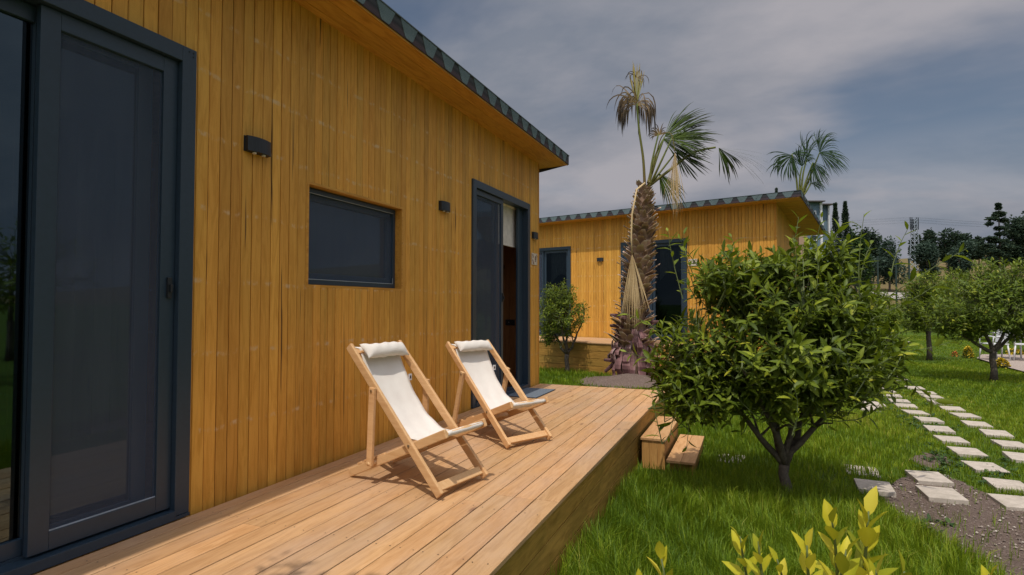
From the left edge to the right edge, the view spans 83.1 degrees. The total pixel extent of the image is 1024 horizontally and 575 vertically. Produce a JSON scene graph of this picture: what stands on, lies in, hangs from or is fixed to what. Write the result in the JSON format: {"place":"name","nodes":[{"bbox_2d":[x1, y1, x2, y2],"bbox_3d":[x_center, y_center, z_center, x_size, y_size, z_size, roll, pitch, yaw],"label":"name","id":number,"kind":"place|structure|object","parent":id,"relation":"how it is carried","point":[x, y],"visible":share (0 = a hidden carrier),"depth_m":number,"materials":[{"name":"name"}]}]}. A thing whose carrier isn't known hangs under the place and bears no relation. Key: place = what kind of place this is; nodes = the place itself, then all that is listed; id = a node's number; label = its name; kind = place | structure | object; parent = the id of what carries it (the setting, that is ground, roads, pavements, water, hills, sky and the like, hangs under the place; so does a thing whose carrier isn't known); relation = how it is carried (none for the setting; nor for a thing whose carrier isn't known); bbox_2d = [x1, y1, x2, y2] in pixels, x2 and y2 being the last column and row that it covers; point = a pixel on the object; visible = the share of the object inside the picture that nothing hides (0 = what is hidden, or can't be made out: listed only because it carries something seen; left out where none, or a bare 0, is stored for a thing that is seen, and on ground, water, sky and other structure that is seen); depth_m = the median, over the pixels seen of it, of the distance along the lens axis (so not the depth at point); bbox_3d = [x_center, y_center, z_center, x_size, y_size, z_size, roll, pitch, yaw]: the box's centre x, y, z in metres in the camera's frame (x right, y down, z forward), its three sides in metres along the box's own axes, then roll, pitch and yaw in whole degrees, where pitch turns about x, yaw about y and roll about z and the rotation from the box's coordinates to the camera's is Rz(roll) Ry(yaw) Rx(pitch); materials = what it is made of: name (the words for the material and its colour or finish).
{"place":"outdoors","nodes":[
{"label":"outdoors","id":0,"kind":"place"},
{"bbox_2d":[382,0,1023,258],"label":"sky","id":1,"kind":"structure","parent":0,"point":[923,100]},
{"bbox_2d":[539,258,1023,574],"bbox_3d":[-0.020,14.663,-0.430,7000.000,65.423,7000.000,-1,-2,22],"label":"ground","id":2,"kind":"structure","parent":0,"point":[886,286],"depth_m":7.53,"materials":[{"name":"green plant"}]},
{"bbox_2d":[0,0,568,574],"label":"wooden cabin","id":3,"kind":"object","parent":2,"relation":"on","point":[196,300],"visible":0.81,"depth_m":3.25,"materials":[{"name":"orange wood"}]},
{"bbox_2d":[0,0,196,574],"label":"sliding door","id":4,"kind":"structure","parent":3,"relation":"in","point":[98,106],"depth_m":2.61,"materials":[{"name":"black glass"}]},
{"bbox_2d":[243,135,270,157],"bbox_3d":[-1.513,-0.841,3.454,0.052,0.100,0.184,-1,-2,22],"label":"wall lamp","id":5,"kind":"object","parent":3,"relation":"attached to","point":[257,146],"visible":1,"depth_m":3.42,"materials":[{"name":"black metal"}]},
{"bbox_2d":[306,181,402,290],"bbox_3d":[-1.207,-0.342,4.414,0.125,0.712,1.156,-1,-2,22],"label":"window","id":6,"kind":"structure","parent":3,"relation":"in","point":[352,241],"depth_m":4.40,"materials":[{"name":"black glass"}]},
{"bbox_2d":[439,201,449,212],"bbox_3d":[-0.640,-0.778,5.576,0.052,0.100,0.184,-1,-2,22],"label":"wall lamp","id":7,"kind":"object","parent":3,"relation":"attached to","point":[444,206],"visible":1,"depth_m":5.53,"materials":[{"name":"black metal"}]},
{"bbox_2d":[471,178,530,407],"bbox_3d":[-0.137,0.079,6.943,0.130,2.442,1.729,-1,-2,22],"label":"sliding door","id":8,"kind":"structure","parent":3,"relation":"in","point":[487,295],"depth_m":6.78,"materials":[{"name":"black glass"}]},
{"bbox_2d":[531,253,536,264],"bbox_3d":[0.309,-0.389,7.929,0.012,0.160,0.210,-1,-2,22],"label":"number tile","id":9,"kind":"object","parent":3,"relation":"attached to","point":[533,258],"visible":1,"depth_m":7.88,"materials":[{"name":"ceramic"}]},
{"bbox_2d":[532,232,537,239],"bbox_3d":[0.325,-0.708,7.924,0.052,0.100,0.184,-1,-2,22],"label":"wall lamp","id":10,"kind":"object","parent":3,"relation":"attached to","point":[535,235],"visible":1,"depth_m":7.87,"materials":[{"name":"black metal"}]},
{"bbox_2d":[35,384,664,574],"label":"timber deck","id":11,"kind":"structure","parent":2,"relation":"on","point":[524,507],"depth_m":3.12,"materials":[{"name":"brown wood"}]},
{"bbox_2d":[346,340,488,497],"bbox_3d":[-0.597,0.779,3.640,0.801,0.847,0.525,-1,-2,33],"label":"deckchair","id":12,"kind":"object","parent":11,"relation":"on","point":[382,370],"visible":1,"depth_m":3.65,"materials":[{"name":"white fabric"}]},
{"bbox_2d":[445,340,551,448],"bbox_3d":[-0.129,0.847,4.832,0.525,0.782,0.860,2,-2,-41],"label":"deckchair","id":13,"kind":"object","parent":11,"relation":"on","point":[472,361],"visible":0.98,"depth_m":4.90,"materials":[{"name":"white fabric"}]},
{"bbox_2d":[508,388,555,397],"bbox_3d":[0.240,1.305,7.169,0.400,0.010,0.730,-1,-2,22],"label":"door mat","id":14,"kind":"object","parent":11,"relation":"on","point":[533,392],"depth_m":7.14,"materials":[{"name":"grey fabric"}]},
{"bbox_2d":[539,278,590,371],"bbox_3d":[1.122,0.883,13.091,1.344,2.222,1.261,-1,-2,22],"label":"citrus tree","id":15,"kind":"object","parent":2,"relation":"on","point":[557,304],"visible":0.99,"depth_m":12.99,"materials":[{"name":"green plant"}]},
{"bbox_2d":[580,373,656,387],"bbox_3d":[2.297,1.796,11.528,2.406,0.202,2.175,-1,-2,22],"label":"soil mound","id":16,"kind":"object","parent":2,"relation":"on","point":[629,380],"visible":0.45,"depth_m":11.01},
{"bbox_2d":[539,335,757,374],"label":"timber deck","id":17,"kind":"structure","parent":2,"relation":"on","point":[591,347],"depth_m":13.39,"materials":[{"name":"brown wood"}]},
{"bbox_2d":[636,541,672,574],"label":"lemon bush","id":18,"kind":"object","parent":2,"relation":"on","point":[661,550],"visible":1,"depth_m":1.15,"materials":[{"name":"yellow plant"}]},
{"bbox_2d":[641,416,678,469],"bbox_3d":[1.569,1.607,6.056,0.237,0.293,1.160,-1,-2,22],"label":"deck step","id":19,"kind":"object","parent":2,"relation":"on","point":[655,450],"visible":0.79,"depth_m":5.56,"materials":[{"name":"brown wood"}]},
{"bbox_2d":[539,190,825,358],"bbox_3d":[3.023,0.047,15.951,9.632,3.898,2.991,-1,-2,37],"label":"wooden cabin","id":20,"kind":"object","parent":2,"relation":"on","point":[573,248],"visible":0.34,"depth_m":14.08,"materials":[{"name":"orange"}]},
{"bbox_2d":[539,246,570,335],"bbox_3d":[0.925,0.116,16.160,1.730,2.442,0.130,-1,-2,37],"label":"sliding door","id":21,"kind":"structure","parent":20,"relation":"in","point":[554,262],"depth_m":16.01,"materials":[{"name":"grey glass"}]},
{"bbox_2d":[621,238,687,340],"bbox_3d":[3.486,0.062,14.219,1.720,2.442,0.130,-1,-2,37],"label":"sliding door","id":22,"kind":"structure","parent":20,"relation":"in","point":[669,303],"depth_m":14.01,"materials":[{"name":"black glass"}]},
{"bbox_2d":[688,259,696,265],"bbox_3d":[4.260,-0.591,13.599,0.210,0.160,0.012,-1,-2,37],"label":"number tile","id":23,"kind":"object","parent":20,"relation":"attached to","point":[689,260],"visible":0.54,"depth_m":13.59,"materials":[{"name":"ceramic"}]},
{"bbox_2d":[666,434,703,475],"bbox_3d":[1.775,1.684,5.856,0.257,0.128,1.170,-1,-2,22],"label":"deck step","id":24,"kind":"object","parent":2,"relation":"on","point":[689,456],"visible":0.92,"depth_m":5.64,"materials":[{"name":"brown wood"}]},
{"bbox_2d":[604,65,769,375],"bbox_3d":[3.652,-1.338,11.823,3.583,6.567,1.318,0,-2,-5],"label":"palm tree","id":25,"kind":"object","parent":2,"relation":"on","point":[638,278],"visible":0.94,"depth_m":11.65,"materials":[{"name":"plant"}]},
{"bbox_2d":[722,526,787,574],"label":"lemon bush","id":26,"kind":"object","parent":2,"relation":"on","point":[738,541],"visible":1,"depth_m":1.22,"materials":[{"name":"yellow plant"}]},
{"bbox_2d":[617,210,971,494],"bbox_3d":[2.257,0.546,4.634,2.032,2.407,2.072,2,-2,-43],"label":"citrus tree","id":27,"kind":"object","parent":2,"relation":"on","point":[784,375],"visible":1,"depth_m":4.46,"materials":[{"name":"green plant"}]},
{"bbox_2d":[766,128,849,286],"bbox_3d":[10.767,-1.818,20.940,2.880,8.089,1.043,0,-2,-11],"label":"palm tree","id":28,"kind":"object","parent":2,"relation":"on","point":[793,169],"visible":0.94,"depth_m":20.97,"materials":[{"name":"green plant"}]},
{"bbox_2d":[807,200,832,298],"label":"house","id":29,"kind":"structure","parent":2,"relation":"on","point":[818,207],"depth_m":46.14,"materials":[{"name":"white paint"}]},
{"bbox_2d":[828,202,842,285],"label":"cypress tree","id":30,"kind":"object","parent":2,"relation":"on","point":[835,216],"visible":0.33,"depth_m":37.98,"materials":[{"name":"green plant"}]},
{"bbox_2d":[791,486,897,574],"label":"lemon bush","id":31,"kind":"object","parent":2,"relation":"on","point":[841,554],"visible":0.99,"depth_m":1.12,"materials":[{"name":"yellow plant"}]},
{"bbox_2d":[835,201,863,295],"bbox_3d":[21.996,-1.792,38.056,2.639,7.956,2.418,-1,-2,22],"label":"cypress tree","id":32,"kind":"object","parent":2,"relation":"on","point":[845,218],"visible":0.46,"depth_m":37.95,"materials":[{"name":"green plant"}]},
{"bbox_2d":[844,225,874,291],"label":"broadleaf tree","id":33,"kind":"object","parent":2,"relation":"on","point":[855,242],"visible":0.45,"depth_m":41.54,"materials":[{"name":"green plant"}]},
{"bbox_2d":[846,464,880,477],"bbox_3d":[3.312,1.749,5.461,0.266,0.042,0.340,-1,-2,27],"label":"stepping stone","id":34,"kind":"object","parent":2,"relation":"on","point":[869,469],"visible":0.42,"depth_m":5.42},
{"bbox_2d":[859,227,871,255],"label":"broadleaf tree","id":35,"kind":"object","parent":2,"relation":"on","point":[867,236],"visible":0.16,"depth_m":54.82,"materials":[{"name":"green plant"}]},
{"bbox_2d":[860,255,876,291],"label":"olive tree","id":36,"kind":"object","parent":2,"relation":"on","point":[874,266],"visible":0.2,"depth_m":43.66,"materials":[{"name":"green plant"}]},
{"bbox_2d":[860,406,878,411],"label":"stepping stone","id":37,"kind":"object","parent":2,"relation":"on","point":[868,408],"visible":0.33,"depth_m":8.53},
{"bbox_2d":[854,285,891,315],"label":"citrus tree","id":38,"kind":"object","parent":2,"relation":"on","point":[878,294],"visible":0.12,"depth_m":32.66,"materials":[{"name":"green plant"}]},
{"bbox_2d":[862,401,885,406],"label":"stepping stone","id":39,"kind":"object","parent":2,"relation":"on","point":[876,403],"visible":0.17,"depth_m":8.88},
{"bbox_2d":[854,478,895,497],"bbox_3d":[3.072,1.698,4.897,0.266,0.042,0.340,-1,-3,25],"label":"stepping stone","id":40,"kind":"object","parent":2,"relation":"on","point":[888,490],"visible":0.8,"depth_m":4.86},
{"bbox_2d":[868,227,882,283],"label":"broadleaf tree","id":41,"kind":"object","parent":2,"relation":"on","point":[876,242],"visible":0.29,"depth_m":55.44,"materials":[{"name":"green plant"}]},
{"bbox_2d":[876,256,878,285],"bbox_3d":[25.343,-0.299,39.968,0.130,3.717,0.130,-1,-2,22],"label":"fence post","id":42,"kind":"object","parent":2,"relation":"on","point":[877,270],"visible":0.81,"depth_m":39.95,"materials":[{"name":"metal"}]},
{"bbox_2d":[861,550,911,574],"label":"lemon bush","id":43,"kind":"object","parent":2,"relation":"on","point":[902,560],"visible":1,"depth_m":1.13,"materials":[{"name":"yellow plant"}]},
{"bbox_2d":[873,303,904,330],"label":"citrus tree","id":44,"kind":"object","parent":2,"relation":"on","point":[892,318],"visible":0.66,"depth_m":27.12,"materials":[{"name":"green plant"}]},
{"bbox_2d":[872,235,910,291],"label":"olive tree","id":45,"kind":"object","parent":2,"relation":"on","point":[886,259],"visible":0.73,"depth_m":49.68,"materials":[{"name":"green plant"}]},
{"bbox_2d":[886,394,901,397],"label":"stepping stone","id":46,"kind":"object","parent":2,"relation":"on","point":[897,395],"visible":0.39,"depth_m":9.82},
{"bbox_2d":[895,257,897,307],"bbox_3d":[26.610,-0.284,39.969,0.130,3.637,0.130,-1,-2,22],"label":"fence post","id":47,"kind":"object","parent":2,"relation":"on","point":[896,277],"visible":0.62,"depth_m":39.96,"materials":[{"name":"metal"}]},
{"bbox_2d":[888,398,910,403],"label":"stepping stone","id":48,"kind":"object","parent":2,"relation":"on","point":[901,400],"visible":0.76,"depth_m":9.30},
{"bbox_2d":[894,403,917,408],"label":"stepping stone","id":49,"kind":"object","parent":2,"relation":"on","point":[901,405],"visible":0.52,"depth_m":8.85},
{"bbox_2d":[830,217,985,272],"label":"lattice pylon","id":50,"kind":"object","parent":2,"relation":"on","point":[914,224],"visible":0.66,"depth_m":62.11,"materials":[{"name":"grey metal"}]},
{"bbox_2d":[908,258,909,285],"bbox_3d":[27.519,-0.252,39.971,0.130,3.536,0.130,-1,-2,22],"label":"fence post","id":51,"kind":"object","parent":2,"relation":"on","point":[909,268],"visible":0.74,"depth_m":39.97,"materials":[{"name":"metal"}]},
{"bbox_2d":[904,386,924,389],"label":"stepping stone","id":52,"kind":"object","parent":2,"relation":"on","point":[912,387],"visible":0.67,"depth_m":10.78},
{"bbox_2d":[907,234,922,269],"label":"broadleaf tree","id":53,"kind":"object","parent":2,"relation":"on","point":[916,242],"visible":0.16,"depth_m":69.90,"materials":[{"name":"green plant"}]},
{"bbox_2d":[901,409,930,415],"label":"stepping stone","id":54,"kind":"object","parent":2,"relation":"on","point":[914,412],"visible":0.74,"depth_m":8.27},
{"bbox_2d":[897,284,937,330],"bbox_3d":[22.253,1.067,30.902,2.598,2.695,2.627,-1,-2,22],"label":"citrus tree","id":55,"kind":"object","parent":2,"relation":"on","point":[916,304],"visible":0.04,"depth_m":30.94,"materials":[{"name":"green plant"}]},
{"bbox_2d":[916,390,935,394],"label":"stepping stone","id":56,"kind":"object","parent":2,"relation":"on","point":[932,392],"visible":0.48,"depth_m":10.16,"materials":[{"name":"beige stone"}]},
{"bbox_2d":[911,239,941,281],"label":"olive tree","id":57,"kind":"object","parent":2,"relation":"on","point":[924,252],"visible":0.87,"depth_m":51.73,"materials":[{"name":"green plant"}]},
{"bbox_2d":[913,416,944,423],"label":"stepping stone","id":58,"kind":"object","parent":2,"relation":"on","point":[931,420],"visible":0.76,"depth_m":7.76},
{"bbox_2d":[911,452,949,468],"bbox_3d":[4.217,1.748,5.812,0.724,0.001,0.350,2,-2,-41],"label":"stepping stone","id":59,"kind":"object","parent":2,"relation":"on","point":[924,460],"depth_m":5.83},
{"bbox_2d":[921,227,939,255],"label":"broadleaf tree","id":60,"kind":"object","parent":2,"relation":"on","point":[928,234],"visible":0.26,"depth_m":69.71,"materials":[{"name":"green plant"}]},
{"bbox_2d":[892,269,970,360],"bbox_3d":[11.969,0.792,16.455,1.986,2.629,1.833,-1,-2,22],"label":"citrus tree","id":61,"kind":"object","parent":2,"relation":"on","point":[915,324],"visible":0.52,"depth_m":16.36,"materials":[{"name":"green plant"}]},
{"bbox_2d":[920,394,942,399],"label":"stepping stone","id":62,"kind":"object","parent":2,"relation":"on","point":[934,396],"visible":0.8,"depth_m":9.72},
{"bbox_2d":[923,425,955,434],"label":"stepping stone","id":63,"kind":"object","parent":2,"relation":"on","point":[949,430],"visible":0.84,"depth_m":7.16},
{"bbox_2d":[867,388,1021,545],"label":"weeds","id":64,"kind":"object","parent":2,"relation":"on","point":[943,464],"visible":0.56,"depth_m":5.75,"materials":[{"name":"green plant"}]},
{"bbox_2d":[936,227,964,262],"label":"broadleaf tree","id":65,"kind":"object","parent":2,"relation":"on","point":[944,245],"visible":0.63,"depth_m":69.58,"materials":[{"name":"green plant"}]},
{"bbox_2d":[933,435,969,445],"bbox_3d":[5.064,1.765,6.656,0.266,0.042,0.340,-1,-2,21],"label":"stepping stone","id":66,"kind":"object","parent":2,"relation":"on","point":[955,439],"visible":0.83,"depth_m":6.62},
{"bbox_2d":[880,475,1023,574],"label":"bare soil","id":67,"kind":"structure","parent":2,"relation":"on","point":[1017,563],"depth_m":4.24,"materials":[{"name":"brown soil"}]},
{"bbox_2d":[905,470,953,486],"bbox_3d":[3.725,1.707,5.162,0.266,0.042,0.340,-1,-2,17],"label":"stepping stone","id":68,"kind":"object","parent":67,"relation":"on","point":[930,478],"visible":0.91,"depth_m":5.09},
{"bbox_2d":[915,485,968,505],"bbox_3d":[3.502,1.694,4.713,0.266,0.042,0.340,-1,-3,20],"label":"stepping stone","id":69,"kind":"object","parent":67,"relation":"on","point":[940,494],"visible":1,"depth_m":4.66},
{"bbox_2d":[890,474,1023,571],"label":"pebbles","id":70,"kind":"object","parent":67,"relation":"on","point":[992,532],"visible":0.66,"depth_m":4.22,"materials":[{"name":"grey gravel"}]},
{"bbox_2d":[987,493,1023,510],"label":"stepping stone","id":71,"kind":"object","parent":67,"relation":"on","point":[1013,502],"visible":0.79,"depth_m":4.55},
{"bbox_2d":[929,266,974,293],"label":"citrus tree","id":72,"kind":"object","parent":2,"relation":"on","point":[951,271],"visible":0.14,"depth_m":36.85,"materials":[{"name":"green plant"}]},
{"bbox_2d":[940,406,965,412],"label":"stepping stone","id":73,"kind":"object","parent":2,"relation":"on","point":[952,408],"visible":0.71,"depth_m":8.60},
{"bbox_2d":[943,239,976,276],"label":"olive tree","id":74,"kind":"object","parent":2,"relation":"on","point":[954,262],"visible":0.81,"depth_m":49.69,"materials":[{"name":"green plant"}]},
{"bbox_2d":[949,412,980,419],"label":"stepping stone","id":75,"kind":"object","parent":2,"relation":"on","point":[965,415],"visible":0.65,"depth_m":8.05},
{"bbox_2d":[946,446,987,458],"bbox_3d":[4.814,1.748,6.108,0.266,0.042,0.340,-1,-2,21],"label":"stepping stone","id":76,"kind":"object","parent":2,"relation":"on","point":[964,451],"visible":0.67,"depth_m":6.08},
{"bbox_2d":[961,345,974,357],"bbox_3d":[13.558,1.935,17.155,0.379,0.445,0.365,-1,-2,22],"label":"flower bush","id":77,"kind":"object","parent":2,"relation":"on","point":[970,352],"visible":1,"depth_m":17.12,"materials":[{"name":"yellow plant"}]},
{"bbox_2d":[956,233,980,258],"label":"broadleaf tree","id":78,"kind":"object","parent":2,"relation":"on","point":[966,237],"visible":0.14,"depth_m":69.40,"materials":[{"name":"green plant"}]},
{"bbox_2d":[916,256,1023,380],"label":"citrus tree","id":79,"kind":"object","parent":2,"relation":"on","point":[1000,289],"visible":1,"depth_m":11.83,"materials":[{"name":"green plant"}]},
{"bbox_2d":[954,278,992,315],"bbox_3d":[20.599,0.969,25.995,2.676,2.859,2.737,-1,-2,39],"label":"citrus tree","id":80,"kind":"object","parent":2,"relation":"on","point":[968,294],"visible":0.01,"depth_m":25.82,"materials":[{"name":"green plant"}]},
{"bbox_2d":[960,420,993,428],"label":"stepping stone","id":81,"kind":"object","parent":2,"relation":"on","point":[975,423],"visible":0.76,"depth_m":7.46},
{"bbox_2d":[971,235,988,264],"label":"broadleaf tree","id":82,"kind":"object","parent":2,"relation":"on","point":[980,255],"visible":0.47,"depth_m":69.46,"materials":[{"name":"green plant"}]},
{"bbox_2d":[961,460,1009,473],"bbox_3d":[4.530,1.731,5.532,0.266,0.042,0.340,0,-2,18],"label":"stepping stone","id":83,"kind":"object","parent":2,"relation":"on","point":[978,466],"visible":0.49,"depth_m":5.51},
{"bbox_2d":[981,565,997,574],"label":"lemon bush","id":84,"kind":"object","parent":2,"relation":"on","point":[984,570],"visible":1,"depth_m":1.21,"materials":[{"name":"yellow plant"}]},
{"bbox_2d":[979,429,1014,438],"bbox_3d":[5.856,1.775,6.981,0.266,0.042,0.340,-1,-1,27],"label":"stepping stone","id":85,"kind":"object","parent":2,"relation":"on","point":[989,432],"visible":0.66,"depth_m":6.93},
{"bbox_2d":[979,202,1016,271],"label":"pine tree","id":86,"kind":"object","parent":2,"relation":"on","point":[996,215],"visible":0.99,"depth_m":54.87,"materials":[{"name":"green plant"}]},
{"bbox_2d":[977,354,1023,370],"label":"terrace","id":87,"kind":"structure","parent":2,"relation":"on","point":[1018,363],"depth_m":16.18,"materials":[{"name":"grey concrete"}]},
{"bbox_2d":[978,329,1010,360],"bbox_3d":[13.462,1.576,16.095,0.540,0.879,0.552,0,-2,2],"label":"patio chair","id":88,"kind":"object","parent":87,"relation":"on","point":[997,339],"visible":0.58,"depth_m":16.08,"materials":[{"name":"white paint"}]},
{"bbox_2d":[991,332,1021,357],"bbox_3d":[14.241,1.661,16.460,0.760,0.731,0.760,-1,-2,22],"label":"patio table","id":89,"kind":"object","parent":87,"relation":"on","point":[1002,347],"visible":0.27,"depth_m":16.61,"materials":[{"name":"white paint"}]},
{"bbox_2d":[1013,337,1023,360],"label":"patio chair","id":90,"kind":"object","parent":87,"relation":"on","point":[1015,346],"visible":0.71,"depth_m":15.84,"materials":[{"name":"white paint"}]},
{"bbox_2d":[982,477,1023,493],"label":"stepping stone","id":91,"kind":"object","parent":2,"relation":"on","point":[1013,484],"visible":0.76,"depth_m":4.98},
{"bbox_2d":[985,237,1021,270],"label":"broadleaf tree","id":92,"kind":"object","parent":2,"relation":"on","point":[1008,242],"visible":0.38,"depth_m":57.35,"materials":[{"name":"green plant"}]},
{"bbox_2d":[996,357,1010,368],"bbox_3d":[12.178,1.903,14.360,0.412,0.343,0.404,-1,-2,22],"label":"flower bush","id":93,"kind":"object","parent":2,"relation":"on","point":[1000,360],"visible":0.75,"depth_m":14.29,"materials":[{"name":"yellow plant"}]},
{"bbox_2d":[990,439,1023,450],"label":"stepping stone","id":94,"kind":"object","parent":2,"relation":"on","point":[1009,444],"visible":0.94,"depth_m":6.39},
{"bbox_2d":[1002,451,1023,462],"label":"stepping stone","id":95,"kind":"object","parent":2,"relation":"on","point":[1017,456],"visible":0.73,"depth_m":5.91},
{"bbox_2d":[1003,214,1023,257],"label":"broadleaf tree","id":96,"kind":"object","parent":2,"relation":"on","point":[1014,234],"visible":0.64,"depth_m":57.50,"materials":[{"name":"green plant"}]},
{"bbox_2d":[1006,348,1023,354],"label":"flower bush","id":97,"kind":"object","parent":2,"relation":"on","point":[1012,350],"visible":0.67,"depth_m":17.80,"materials":[{"name":"yellow plant"}]},
{"bbox_2d":[1010,241,1023,271],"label":"broadleaf tree","id":98,"kind":"object","parent":2,"relation":"on","point":[1018,255],"visible":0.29,"depth_m":57.27,"materials":[{"name":"green plant"}]},
{"bbox_2d":[873,292,907,298],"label":"road","id":99,"kind":"structure","parent":0,"point":[889,293],"depth_m":47.52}
]}

